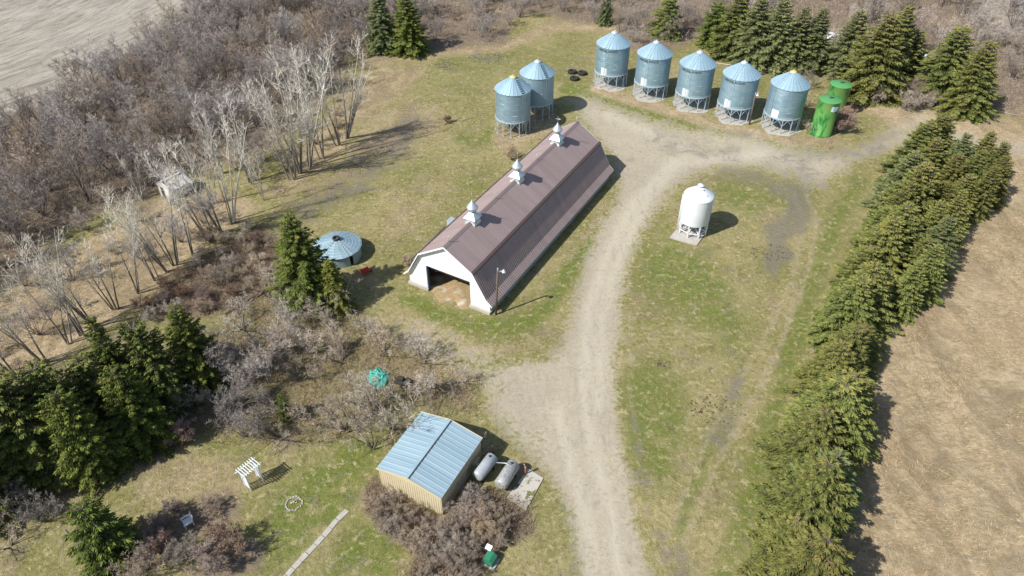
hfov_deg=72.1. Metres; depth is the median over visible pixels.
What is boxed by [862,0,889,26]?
bare tree
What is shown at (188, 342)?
spruce tree
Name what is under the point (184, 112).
bare tree
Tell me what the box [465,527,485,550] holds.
bush
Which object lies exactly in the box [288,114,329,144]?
bare shrub
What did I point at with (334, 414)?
bare shrub
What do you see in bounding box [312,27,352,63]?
bare tree
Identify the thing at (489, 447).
bush
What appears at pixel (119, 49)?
bare tree
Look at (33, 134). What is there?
bare tree
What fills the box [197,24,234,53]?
bare tree
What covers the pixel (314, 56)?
bare tree
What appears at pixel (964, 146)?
spruce tree
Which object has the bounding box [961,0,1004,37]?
bare tree
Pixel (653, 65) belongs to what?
grain bin
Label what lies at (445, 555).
bush
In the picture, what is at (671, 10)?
spruce tree
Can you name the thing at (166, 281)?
bush
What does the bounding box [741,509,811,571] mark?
spruce tree
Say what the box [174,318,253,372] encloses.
bare shrub
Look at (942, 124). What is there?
spruce tree
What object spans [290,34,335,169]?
poplar tree
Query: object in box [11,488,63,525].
bush
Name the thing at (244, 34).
bare tree
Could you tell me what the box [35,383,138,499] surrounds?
spruce tree
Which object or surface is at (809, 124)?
shrub
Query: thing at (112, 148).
bare tree
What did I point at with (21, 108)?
bare tree
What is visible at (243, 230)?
bush
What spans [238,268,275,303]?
bare shrub
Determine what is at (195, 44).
bare tree
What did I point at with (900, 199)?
spruce tree
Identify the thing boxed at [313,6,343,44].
bare tree
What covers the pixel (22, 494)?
bush
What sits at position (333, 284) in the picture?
spruce tree
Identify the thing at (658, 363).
earth clods
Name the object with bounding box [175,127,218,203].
poplar tree
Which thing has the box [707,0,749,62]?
spruce tree
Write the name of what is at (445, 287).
straw bedding
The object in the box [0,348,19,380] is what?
poplar tree
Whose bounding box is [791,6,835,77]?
spruce tree
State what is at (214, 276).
bush
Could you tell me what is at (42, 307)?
bare shrub
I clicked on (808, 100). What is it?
shrub
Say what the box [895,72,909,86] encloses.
bush
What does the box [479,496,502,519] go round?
bush
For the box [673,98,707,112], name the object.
bin pad
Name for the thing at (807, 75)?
shrub
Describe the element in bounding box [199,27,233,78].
bare tree
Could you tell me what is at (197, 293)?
bush
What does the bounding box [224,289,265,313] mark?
fallen log
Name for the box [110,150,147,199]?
poplar tree
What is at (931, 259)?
spruce tree
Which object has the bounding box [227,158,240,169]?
bare shrub
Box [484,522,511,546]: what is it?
bush
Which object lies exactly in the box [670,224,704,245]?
concrete slab
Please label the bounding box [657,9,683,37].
brush shrub
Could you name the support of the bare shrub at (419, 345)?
on the ground at (316, 208)
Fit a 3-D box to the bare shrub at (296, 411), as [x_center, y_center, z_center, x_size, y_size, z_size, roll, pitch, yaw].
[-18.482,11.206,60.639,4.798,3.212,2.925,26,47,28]
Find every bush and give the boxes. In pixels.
[0,476,31,518]
[0,510,30,555]
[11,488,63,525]
[105,540,164,575]
[128,293,155,310]
[139,302,155,321]
[140,526,172,560]
[145,507,168,534]
[154,288,170,303]
[155,274,172,289]
[156,297,182,313]
[160,528,198,566]
[161,495,184,517]
[163,416,195,445]
[170,283,191,297]
[171,265,187,279]
[183,535,230,575]
[186,252,202,268]
[190,220,222,241]
[191,243,211,257]
[191,296,212,312]
[193,285,209,300]
[197,263,212,275]
[198,515,247,557]
[200,493,219,519]
[202,264,231,285]
[212,230,231,243]
[213,244,224,256]
[219,251,238,269]
[223,281,242,295]
[231,228,248,243]
[234,261,249,274]
[239,216,252,232]
[240,274,253,285]
[242,240,255,253]
[246,251,266,263]
[247,229,263,244]
[248,261,270,274]
[263,233,279,247]
[359,489,386,518]
[363,496,398,524]
[371,513,402,541]
[376,483,404,509]
[389,501,408,526]
[390,520,413,539]
[397,499,423,522]
[397,522,431,549]
[400,252,414,265]
[408,536,435,560]
[415,512,435,530]
[416,555,437,575]
[425,515,454,535]
[428,522,457,557]
[431,546,458,572]
[436,512,469,540]
[440,530,475,559]
[442,115,451,122]
[444,497,475,523]
[445,545,481,575]
[457,482,488,506]
[459,459,479,481]
[463,493,491,527]
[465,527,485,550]
[469,505,502,543]
[479,431,493,458]
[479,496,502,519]
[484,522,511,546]
[491,506,516,531]
[503,144,523,159]
[872,83,890,102]
[892,86,910,97]
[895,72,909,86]
[899,89,922,110]
[905,76,927,95]
[913,91,936,110]
[918,90,941,104]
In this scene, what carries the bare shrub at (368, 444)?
on the ground at (316, 208)
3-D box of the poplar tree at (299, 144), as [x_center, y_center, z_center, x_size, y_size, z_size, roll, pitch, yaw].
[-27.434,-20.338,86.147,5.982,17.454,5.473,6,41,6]
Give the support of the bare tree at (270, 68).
on the ground at (316, 208)
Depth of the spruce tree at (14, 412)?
53.68 m
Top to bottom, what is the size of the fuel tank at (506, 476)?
1.670 m
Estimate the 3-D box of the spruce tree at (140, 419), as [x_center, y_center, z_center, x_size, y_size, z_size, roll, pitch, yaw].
[-30.665,10.274,57.178,6.581,11.139,6.768,3,40,3]
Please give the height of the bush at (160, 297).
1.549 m
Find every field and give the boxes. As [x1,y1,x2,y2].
[0,0,1023,120]
[839,103,1023,575]
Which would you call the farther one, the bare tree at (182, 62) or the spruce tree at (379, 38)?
the spruce tree at (379, 38)
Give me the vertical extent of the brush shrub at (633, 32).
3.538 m
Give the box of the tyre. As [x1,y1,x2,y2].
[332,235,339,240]
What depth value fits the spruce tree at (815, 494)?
50.07 m
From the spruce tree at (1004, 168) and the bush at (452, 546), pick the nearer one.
the bush at (452, 546)
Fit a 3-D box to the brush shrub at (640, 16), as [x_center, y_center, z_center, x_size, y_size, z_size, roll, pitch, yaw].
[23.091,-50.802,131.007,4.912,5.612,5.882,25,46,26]
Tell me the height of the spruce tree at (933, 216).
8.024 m
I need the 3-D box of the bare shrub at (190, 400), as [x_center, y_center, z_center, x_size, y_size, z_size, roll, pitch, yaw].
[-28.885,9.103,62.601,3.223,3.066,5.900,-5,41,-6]
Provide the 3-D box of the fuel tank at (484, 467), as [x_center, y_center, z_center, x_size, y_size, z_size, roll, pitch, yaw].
[-2.194,14.608,57.181,1.040,1.610,2.420,23,45,24]
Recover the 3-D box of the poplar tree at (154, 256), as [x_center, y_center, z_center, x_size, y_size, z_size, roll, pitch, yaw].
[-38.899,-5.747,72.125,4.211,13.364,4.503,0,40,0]
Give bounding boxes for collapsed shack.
[156,172,191,199]
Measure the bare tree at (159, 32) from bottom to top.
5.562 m
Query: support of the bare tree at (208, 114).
on the ground at (316, 208)
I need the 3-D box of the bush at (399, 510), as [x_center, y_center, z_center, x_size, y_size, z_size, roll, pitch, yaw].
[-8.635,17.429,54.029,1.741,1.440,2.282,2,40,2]
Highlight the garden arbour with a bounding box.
[235,457,263,490]
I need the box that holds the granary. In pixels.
[313,231,361,268]
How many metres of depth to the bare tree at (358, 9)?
132.93 m
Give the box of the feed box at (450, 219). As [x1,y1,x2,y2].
[447,216,454,225]
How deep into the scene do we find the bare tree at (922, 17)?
119.66 m
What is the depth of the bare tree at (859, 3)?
132.74 m
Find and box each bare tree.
[0,90,35,137]
[0,111,11,150]
[0,126,25,162]
[0,131,65,191]
[0,139,10,167]
[0,153,34,206]
[0,156,19,177]
[0,160,63,216]
[0,180,37,249]
[0,181,14,232]
[2,141,50,178]
[3,84,43,125]
[11,117,63,149]
[23,102,79,166]
[33,85,77,122]
[37,76,91,108]
[38,34,116,86]
[41,133,111,203]
[44,101,109,171]
[45,85,91,133]
[48,69,105,143]
[48,121,98,187]
[50,55,95,100]
[52,110,116,151]
[57,70,110,122]
[74,76,106,110]
[76,121,140,176]
[81,72,141,117]
[89,33,131,93]
[91,69,132,108]
[97,46,131,83]
[100,100,167,142]
[103,37,141,68]
[104,131,164,186]
[112,96,151,156]
[113,96,160,130]
[116,49,150,88]
[121,34,163,70]
[125,48,164,76]
[127,13,158,47]
[127,140,176,174]
[128,18,178,91]
[132,64,175,101]
[133,24,182,53]
[135,99,175,140]
[142,28,191,61]
[142,50,197,112]
[146,62,197,127]
[147,57,200,98]
[150,14,183,43]
[151,97,219,141]
[152,0,186,25]
[161,51,204,81]
[162,6,211,42]
[171,35,227,71]
[173,20,224,85]
[174,1,223,43]
[174,74,224,109]
[176,0,212,26]
[179,0,216,32]
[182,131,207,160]
[184,40,221,94]
[187,87,241,136]
[191,73,233,119]
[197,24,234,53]
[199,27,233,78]
[201,10,266,58]
[202,12,231,41]
[203,0,259,30]
[209,62,266,103]
[210,0,249,39]
[221,15,262,48]
[221,30,248,68]
[226,84,274,126]
[227,0,257,24]
[227,45,259,79]
[238,0,270,37]
[239,6,280,53]
[240,11,268,43]
[240,50,270,84]
[243,0,269,27]
[247,64,284,104]
[252,0,283,14]
[255,42,303,65]
[258,45,302,90]
[259,10,294,36]
[263,33,293,69]
[264,29,312,98]
[266,7,294,47]
[267,0,293,21]
[268,6,304,43]
[268,31,326,70]
[283,37,339,89]
[287,1,329,58]
[289,0,315,18]
[294,18,337,71]
[297,0,329,25]
[301,2,334,37]
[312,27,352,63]
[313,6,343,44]
[315,0,350,20]
[320,0,358,33]
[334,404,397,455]
[343,8,386,47]
[344,0,365,21]
[357,0,374,13]
[364,0,392,21]
[384,0,414,21]
[391,0,425,19]
[703,0,731,5]
[745,0,757,15]
[766,0,789,24]
[827,27,841,44]
[839,16,887,45]
[845,0,870,16]
[846,0,870,21]
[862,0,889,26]
[863,1,894,18]
[893,0,915,9]
[899,4,935,32]
[925,12,967,31]
[928,20,974,49]
[937,20,977,51]
[950,0,981,19]
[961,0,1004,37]
[966,1,994,18]
[966,12,1003,51]
[978,20,1020,44]
[995,0,1023,28]
[997,38,1023,77]
[1009,26,1023,54]
[1013,7,1023,36]
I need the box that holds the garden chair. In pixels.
[180,511,194,529]
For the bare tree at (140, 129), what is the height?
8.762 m
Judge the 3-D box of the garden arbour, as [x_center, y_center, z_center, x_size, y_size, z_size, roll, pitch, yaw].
[-20.864,14.976,56.317,1.200,2.190,1.863,26,47,28]
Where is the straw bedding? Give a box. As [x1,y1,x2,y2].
[411,268,472,317]
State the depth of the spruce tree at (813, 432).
54.95 m
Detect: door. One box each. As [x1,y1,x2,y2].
[352,252,358,264]
[429,267,469,282]
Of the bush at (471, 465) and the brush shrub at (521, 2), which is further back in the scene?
the brush shrub at (521, 2)
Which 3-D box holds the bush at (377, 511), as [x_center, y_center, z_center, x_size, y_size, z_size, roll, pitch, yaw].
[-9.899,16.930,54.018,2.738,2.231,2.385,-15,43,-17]
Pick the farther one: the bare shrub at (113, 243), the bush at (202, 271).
the bare shrub at (113, 243)
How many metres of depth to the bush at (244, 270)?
76.72 m
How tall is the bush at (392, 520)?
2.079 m
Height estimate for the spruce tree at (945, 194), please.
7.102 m
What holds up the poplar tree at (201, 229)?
on the ground at (316, 208)
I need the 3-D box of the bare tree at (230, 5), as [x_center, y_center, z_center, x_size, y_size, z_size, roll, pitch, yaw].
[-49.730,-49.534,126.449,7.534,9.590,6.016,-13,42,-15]
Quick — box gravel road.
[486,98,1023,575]
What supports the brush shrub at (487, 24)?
on the ground at (316, 208)
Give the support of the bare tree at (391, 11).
on the ground at (316, 208)
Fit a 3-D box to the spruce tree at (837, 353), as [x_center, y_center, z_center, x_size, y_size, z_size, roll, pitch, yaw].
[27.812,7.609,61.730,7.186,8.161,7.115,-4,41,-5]
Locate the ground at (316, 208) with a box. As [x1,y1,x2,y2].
[0,0,1023,575]
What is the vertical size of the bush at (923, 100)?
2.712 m
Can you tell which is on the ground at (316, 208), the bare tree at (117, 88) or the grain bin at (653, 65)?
the bare tree at (117, 88)
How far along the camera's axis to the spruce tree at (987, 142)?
89.76 m
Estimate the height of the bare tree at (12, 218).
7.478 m
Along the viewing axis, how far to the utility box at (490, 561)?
51.41 m
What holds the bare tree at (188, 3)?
on the ground at (316, 208)
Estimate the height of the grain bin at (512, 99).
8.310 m
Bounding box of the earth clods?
[435,53,792,424]
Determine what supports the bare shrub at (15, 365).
on the ground at (316, 208)
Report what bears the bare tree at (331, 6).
on the ground at (316, 208)
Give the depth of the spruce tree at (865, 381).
57.60 m
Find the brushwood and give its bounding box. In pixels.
[39,220,539,575]
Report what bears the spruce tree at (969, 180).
on the ground at (316, 208)
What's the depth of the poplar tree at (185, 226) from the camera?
77.09 m
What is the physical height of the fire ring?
0.100 m
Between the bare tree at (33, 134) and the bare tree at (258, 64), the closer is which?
the bare tree at (33, 134)
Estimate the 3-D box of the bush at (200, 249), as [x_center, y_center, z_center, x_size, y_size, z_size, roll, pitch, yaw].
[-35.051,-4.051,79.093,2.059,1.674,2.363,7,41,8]
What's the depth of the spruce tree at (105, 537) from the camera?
49.75 m
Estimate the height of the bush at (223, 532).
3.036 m
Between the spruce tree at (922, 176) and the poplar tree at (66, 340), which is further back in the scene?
the spruce tree at (922, 176)
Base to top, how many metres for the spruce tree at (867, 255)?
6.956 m
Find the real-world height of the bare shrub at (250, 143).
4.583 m
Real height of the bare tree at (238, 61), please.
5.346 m
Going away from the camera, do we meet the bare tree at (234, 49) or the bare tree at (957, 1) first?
the bare tree at (234, 49)
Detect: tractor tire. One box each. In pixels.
[568,69,576,74]
[570,75,578,80]
[577,70,586,75]
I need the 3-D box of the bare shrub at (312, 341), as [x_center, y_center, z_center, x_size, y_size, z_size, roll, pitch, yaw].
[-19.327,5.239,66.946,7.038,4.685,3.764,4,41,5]
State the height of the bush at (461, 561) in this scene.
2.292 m
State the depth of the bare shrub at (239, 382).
61.96 m
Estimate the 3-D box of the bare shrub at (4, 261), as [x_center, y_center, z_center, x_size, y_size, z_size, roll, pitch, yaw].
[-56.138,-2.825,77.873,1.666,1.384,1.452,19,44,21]
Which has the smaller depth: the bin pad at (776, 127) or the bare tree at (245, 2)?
the bin pad at (776, 127)
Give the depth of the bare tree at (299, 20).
125.53 m
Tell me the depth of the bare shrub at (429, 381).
62.91 m
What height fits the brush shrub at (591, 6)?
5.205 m
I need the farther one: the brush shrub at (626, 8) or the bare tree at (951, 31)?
the brush shrub at (626, 8)
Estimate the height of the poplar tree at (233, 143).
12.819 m
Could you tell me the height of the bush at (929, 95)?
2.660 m
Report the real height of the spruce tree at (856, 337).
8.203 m
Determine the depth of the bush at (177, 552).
51.18 m
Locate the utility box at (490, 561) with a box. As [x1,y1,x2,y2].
[481,543,499,570]
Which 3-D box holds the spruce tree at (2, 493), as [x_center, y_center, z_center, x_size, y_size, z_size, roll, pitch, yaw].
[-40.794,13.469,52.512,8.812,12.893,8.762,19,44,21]
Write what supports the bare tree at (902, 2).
on the ground at (316, 208)
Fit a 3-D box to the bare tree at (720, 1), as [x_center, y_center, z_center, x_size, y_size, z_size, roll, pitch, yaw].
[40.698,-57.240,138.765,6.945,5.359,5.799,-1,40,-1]
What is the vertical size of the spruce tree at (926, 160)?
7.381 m
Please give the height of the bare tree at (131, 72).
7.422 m
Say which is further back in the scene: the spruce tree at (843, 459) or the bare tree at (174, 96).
the bare tree at (174, 96)
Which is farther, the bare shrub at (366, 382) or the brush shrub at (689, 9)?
the brush shrub at (689, 9)
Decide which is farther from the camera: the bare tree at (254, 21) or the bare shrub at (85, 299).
the bare tree at (254, 21)
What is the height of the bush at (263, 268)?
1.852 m
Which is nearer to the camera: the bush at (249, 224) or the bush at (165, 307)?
the bush at (165, 307)
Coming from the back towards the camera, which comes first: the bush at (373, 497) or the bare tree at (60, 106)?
the bare tree at (60, 106)
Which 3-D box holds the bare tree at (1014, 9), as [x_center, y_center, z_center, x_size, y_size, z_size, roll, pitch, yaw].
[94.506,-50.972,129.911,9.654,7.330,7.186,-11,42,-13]
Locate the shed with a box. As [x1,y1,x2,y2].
[376,411,482,514]
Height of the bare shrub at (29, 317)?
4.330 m
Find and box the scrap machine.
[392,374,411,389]
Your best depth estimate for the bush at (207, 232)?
80.88 m
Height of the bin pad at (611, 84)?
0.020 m
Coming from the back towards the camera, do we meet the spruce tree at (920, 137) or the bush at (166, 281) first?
the spruce tree at (920, 137)
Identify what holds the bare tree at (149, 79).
on the ground at (316, 208)
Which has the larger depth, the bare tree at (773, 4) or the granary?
the bare tree at (773, 4)
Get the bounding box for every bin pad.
[594,77,625,91]
[633,87,665,101]
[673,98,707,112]
[717,108,753,125]
[761,118,801,135]
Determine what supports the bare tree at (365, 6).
on the ground at (316, 208)
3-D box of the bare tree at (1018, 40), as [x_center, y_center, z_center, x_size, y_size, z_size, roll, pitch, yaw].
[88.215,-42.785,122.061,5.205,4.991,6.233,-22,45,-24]
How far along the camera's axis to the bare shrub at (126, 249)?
78.07 m
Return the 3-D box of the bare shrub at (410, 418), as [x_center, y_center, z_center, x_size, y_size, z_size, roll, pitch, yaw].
[-10.887,10.264,58.851,9.178,6.238,5.014,18,44,20]
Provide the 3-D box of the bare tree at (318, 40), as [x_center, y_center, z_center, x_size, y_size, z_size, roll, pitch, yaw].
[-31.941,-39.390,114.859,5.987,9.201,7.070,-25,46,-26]
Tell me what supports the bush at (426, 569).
on the ground at (316, 208)
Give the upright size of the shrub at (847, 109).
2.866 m
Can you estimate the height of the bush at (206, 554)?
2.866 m
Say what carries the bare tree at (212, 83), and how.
on the ground at (316, 208)
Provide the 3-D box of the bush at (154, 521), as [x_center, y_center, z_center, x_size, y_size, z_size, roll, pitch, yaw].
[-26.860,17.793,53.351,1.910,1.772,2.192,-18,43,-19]
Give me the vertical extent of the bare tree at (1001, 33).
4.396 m
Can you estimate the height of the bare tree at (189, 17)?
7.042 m
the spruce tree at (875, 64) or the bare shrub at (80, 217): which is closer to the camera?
the bare shrub at (80, 217)
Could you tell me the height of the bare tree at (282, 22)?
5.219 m
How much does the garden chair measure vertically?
0.984 m
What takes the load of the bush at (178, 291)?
on the ground at (316, 208)
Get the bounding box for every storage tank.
[809,94,841,137]
[827,80,851,115]
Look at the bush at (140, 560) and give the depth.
50.16 m
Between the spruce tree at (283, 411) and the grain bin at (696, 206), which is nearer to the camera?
the spruce tree at (283, 411)
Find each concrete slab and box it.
[507,469,542,509]
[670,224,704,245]
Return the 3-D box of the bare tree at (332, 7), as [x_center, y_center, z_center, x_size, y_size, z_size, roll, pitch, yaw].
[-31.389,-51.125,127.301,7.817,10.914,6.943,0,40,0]
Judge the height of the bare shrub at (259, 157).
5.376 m
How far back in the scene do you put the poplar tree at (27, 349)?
63.69 m
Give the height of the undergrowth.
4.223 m
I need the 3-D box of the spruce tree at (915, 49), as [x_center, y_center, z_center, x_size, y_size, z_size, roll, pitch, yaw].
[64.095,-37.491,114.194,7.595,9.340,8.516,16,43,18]
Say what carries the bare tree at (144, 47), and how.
on the ground at (316, 208)
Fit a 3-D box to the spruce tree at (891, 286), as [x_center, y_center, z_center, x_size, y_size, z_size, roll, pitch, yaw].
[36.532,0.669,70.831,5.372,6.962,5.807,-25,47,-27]
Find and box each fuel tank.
[472,453,496,482]
[495,460,519,490]
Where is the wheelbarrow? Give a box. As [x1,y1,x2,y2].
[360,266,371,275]
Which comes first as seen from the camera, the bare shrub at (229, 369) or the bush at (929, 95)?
the bare shrub at (229, 369)
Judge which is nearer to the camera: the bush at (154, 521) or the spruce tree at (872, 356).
the bush at (154, 521)
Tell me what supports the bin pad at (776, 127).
on the ground at (316, 208)
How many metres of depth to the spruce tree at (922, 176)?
79.81 m
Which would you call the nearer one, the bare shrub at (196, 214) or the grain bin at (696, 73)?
the bare shrub at (196, 214)
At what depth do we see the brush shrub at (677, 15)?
130.18 m
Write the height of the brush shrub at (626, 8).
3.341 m
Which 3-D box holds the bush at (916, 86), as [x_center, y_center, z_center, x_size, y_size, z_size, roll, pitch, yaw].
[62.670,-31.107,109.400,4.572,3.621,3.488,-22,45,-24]
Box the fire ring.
[285,495,302,510]
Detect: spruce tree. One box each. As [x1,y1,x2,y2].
[0,365,76,502]
[0,418,47,511]
[0,457,35,537]
[11,358,115,475]
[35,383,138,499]
[60,350,114,431]
[60,494,145,575]
[81,313,149,393]
[97,362,189,473]
[114,316,203,417]
[164,303,230,403]
[265,212,340,321]
[275,392,296,426]
[315,259,360,317]
[362,0,398,57]
[382,0,431,59]
[597,0,614,26]
[644,0,682,43]
[694,1,727,50]
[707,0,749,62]
[721,0,773,69]
[734,523,855,575]
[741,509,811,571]
[748,451,858,538]
[749,0,801,76]
[750,402,853,482]
[768,447,867,538]
[771,373,878,476]
[778,338,860,404]
[779,4,816,74]
[783,365,883,465]
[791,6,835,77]
[799,324,876,401]
[803,274,887,359]
[818,9,870,81]
[822,319,882,378]
[823,261,904,340]
[826,244,885,292]
[833,215,913,288]
[836,10,915,108]
[846,201,929,277]
[851,204,897,248]
[859,149,925,214]
[863,161,942,223]
[866,179,922,231]
[874,120,942,182]
[876,266,895,332]
[877,3,917,90]
[885,137,950,197]
[886,258,928,327]
[896,243,947,309]
[899,113,949,157]
[900,236,936,272]
[904,112,959,151]
[905,28,932,81]
[906,24,977,106]
[911,200,952,241]
[919,214,961,281]
[920,159,935,195]
[931,151,967,198]
[931,181,955,210]
[934,39,1001,123]
[942,189,970,250]
[945,131,977,165]
[949,173,981,230]
[957,66,1002,125]
[958,149,989,189]
[967,130,997,170]
[969,165,1001,224]
[981,155,1014,209]
[983,140,1012,175]
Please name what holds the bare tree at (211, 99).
on the ground at (316, 208)
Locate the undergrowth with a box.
[0,0,1023,270]
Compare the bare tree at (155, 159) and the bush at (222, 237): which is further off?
the bare tree at (155, 159)
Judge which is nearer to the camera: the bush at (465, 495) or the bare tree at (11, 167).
the bush at (465, 495)
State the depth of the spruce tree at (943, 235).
74.94 m
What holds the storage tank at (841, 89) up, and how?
on the ground at (316, 208)
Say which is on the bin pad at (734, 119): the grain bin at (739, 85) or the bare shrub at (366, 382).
the grain bin at (739, 85)
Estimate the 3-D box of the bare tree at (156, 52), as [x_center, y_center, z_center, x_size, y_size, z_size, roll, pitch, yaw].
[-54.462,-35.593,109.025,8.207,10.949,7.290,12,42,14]
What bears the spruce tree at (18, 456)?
on the ground at (316, 208)
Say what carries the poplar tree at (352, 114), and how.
on the ground at (316, 208)
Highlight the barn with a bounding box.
[403,118,613,315]
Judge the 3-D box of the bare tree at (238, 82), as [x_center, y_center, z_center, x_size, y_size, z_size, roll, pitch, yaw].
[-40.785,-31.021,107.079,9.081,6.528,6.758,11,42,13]
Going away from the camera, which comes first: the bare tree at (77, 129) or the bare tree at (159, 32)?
the bare tree at (77, 129)
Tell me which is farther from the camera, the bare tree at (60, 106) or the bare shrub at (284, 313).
the bare tree at (60, 106)
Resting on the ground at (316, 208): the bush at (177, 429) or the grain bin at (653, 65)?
the bush at (177, 429)
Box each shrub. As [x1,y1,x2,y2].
[0,257,9,267]
[0,262,36,287]
[0,295,55,335]
[0,307,7,320]
[4,355,25,370]
[22,236,97,283]
[34,300,49,311]
[56,206,98,231]
[80,297,89,306]
[103,239,115,252]
[115,198,151,223]
[116,232,165,260]
[154,157,170,187]
[158,209,190,242]
[169,380,202,415]
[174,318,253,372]
[184,192,212,223]
[185,358,269,413]
[204,384,273,436]
[209,344,279,389]
[214,291,254,342]
[216,338,258,364]
[225,411,290,457]
[226,139,275,183]
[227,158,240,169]
[235,129,281,160]
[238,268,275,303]
[239,313,290,375]
[239,383,276,420]
[252,311,305,346]
[255,260,290,313]
[267,143,303,170]
[270,291,309,338]
[270,399,316,433]
[272,348,328,384]
[275,320,340,358]
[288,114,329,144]
[296,271,358,322]
[296,392,382,445]
[308,301,335,339]
[314,318,356,362]
[328,114,344,127]
[331,374,421,449]
[341,369,399,426]
[345,309,390,338]
[356,315,399,371]
[398,324,439,376]
[403,361,473,412]
[416,0,441,17]
[424,15,452,40]
[444,1,462,14]
[448,11,460,19]
[458,14,486,29]
[464,9,499,36]
[465,0,486,12]
[471,2,484,20]
[501,5,516,24]
[504,0,532,16]
[549,0,571,11]
[582,0,611,23]
[612,8,631,32]
[618,3,637,16]
[620,1,652,29]
[621,24,647,42]
[622,7,636,24]
[653,6,685,24]
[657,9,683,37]
[678,0,701,25]
[696,0,714,28]
[798,69,828,87]
[800,116,815,131]
[804,90,817,110]
[834,113,859,133]
[838,105,857,120]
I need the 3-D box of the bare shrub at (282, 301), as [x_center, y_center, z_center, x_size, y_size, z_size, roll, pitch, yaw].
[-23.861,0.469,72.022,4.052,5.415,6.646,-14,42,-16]
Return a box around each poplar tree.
[0,227,77,344]
[0,277,47,363]
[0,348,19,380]
[5,231,94,327]
[13,232,83,335]
[60,227,123,309]
[89,184,168,272]
[99,188,157,280]
[101,190,146,293]
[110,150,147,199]
[127,164,186,265]
[131,135,214,242]
[158,140,193,253]
[163,135,224,232]
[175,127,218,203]
[185,90,223,173]
[202,114,257,224]
[212,89,252,184]
[236,67,303,179]
[237,149,265,200]
[261,64,317,173]
[262,45,336,158]
[289,45,345,145]
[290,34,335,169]
[335,27,375,138]
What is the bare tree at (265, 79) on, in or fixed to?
on the ground at (316, 208)
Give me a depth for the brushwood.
65.33 m
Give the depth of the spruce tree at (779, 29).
115.46 m
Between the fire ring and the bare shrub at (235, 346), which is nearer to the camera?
the fire ring
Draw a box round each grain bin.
[494,74,531,137]
[520,59,554,120]
[593,30,630,89]
[632,40,672,100]
[673,50,716,111]
[677,183,714,238]
[714,60,760,123]
[760,69,810,133]
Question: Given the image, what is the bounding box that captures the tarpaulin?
[366,367,391,387]
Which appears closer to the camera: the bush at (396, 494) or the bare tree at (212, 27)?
the bush at (396, 494)
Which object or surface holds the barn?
on the ground at (316, 208)
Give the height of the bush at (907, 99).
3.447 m
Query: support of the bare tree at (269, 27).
on the ground at (316, 208)
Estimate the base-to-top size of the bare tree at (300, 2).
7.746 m
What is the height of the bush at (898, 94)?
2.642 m
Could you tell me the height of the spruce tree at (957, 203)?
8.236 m
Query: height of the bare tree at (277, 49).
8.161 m
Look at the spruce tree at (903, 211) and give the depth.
74.41 m
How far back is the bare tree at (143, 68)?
113.92 m
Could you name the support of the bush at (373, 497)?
on the ground at (316, 208)
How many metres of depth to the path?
52.95 m
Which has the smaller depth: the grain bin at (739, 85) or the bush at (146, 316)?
the bush at (146, 316)
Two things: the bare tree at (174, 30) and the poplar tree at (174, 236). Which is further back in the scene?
the bare tree at (174, 30)
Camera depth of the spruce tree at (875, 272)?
68.03 m
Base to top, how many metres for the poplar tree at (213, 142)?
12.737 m
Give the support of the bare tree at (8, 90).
on the ground at (316, 208)
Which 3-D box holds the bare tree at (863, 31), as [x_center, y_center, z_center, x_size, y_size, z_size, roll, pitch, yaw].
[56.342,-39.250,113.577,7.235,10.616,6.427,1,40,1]
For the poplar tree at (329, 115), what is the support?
on the ground at (316, 208)
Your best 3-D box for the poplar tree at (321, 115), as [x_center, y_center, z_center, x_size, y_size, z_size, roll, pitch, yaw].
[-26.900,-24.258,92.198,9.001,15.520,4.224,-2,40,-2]
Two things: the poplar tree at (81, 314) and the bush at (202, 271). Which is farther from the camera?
the bush at (202, 271)
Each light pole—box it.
[495,268,505,314]
[749,92,758,124]
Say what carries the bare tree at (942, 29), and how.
on the ground at (316, 208)
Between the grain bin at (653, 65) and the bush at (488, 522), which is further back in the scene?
the grain bin at (653, 65)
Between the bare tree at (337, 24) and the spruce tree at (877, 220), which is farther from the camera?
the bare tree at (337, 24)
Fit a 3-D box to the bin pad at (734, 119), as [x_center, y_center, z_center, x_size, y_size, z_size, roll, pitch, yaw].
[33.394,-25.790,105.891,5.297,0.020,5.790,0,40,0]
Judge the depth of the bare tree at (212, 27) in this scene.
123.73 m
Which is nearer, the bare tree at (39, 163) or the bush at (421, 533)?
the bush at (421, 533)
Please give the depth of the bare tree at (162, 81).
106.45 m
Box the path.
[283,509,348,575]
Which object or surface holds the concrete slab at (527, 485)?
on the ground at (316, 208)
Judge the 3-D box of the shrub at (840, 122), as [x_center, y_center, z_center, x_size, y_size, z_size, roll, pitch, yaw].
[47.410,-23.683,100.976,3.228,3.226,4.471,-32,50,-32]
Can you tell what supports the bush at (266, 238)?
on the ground at (316, 208)
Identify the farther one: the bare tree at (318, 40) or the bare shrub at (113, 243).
the bare tree at (318, 40)

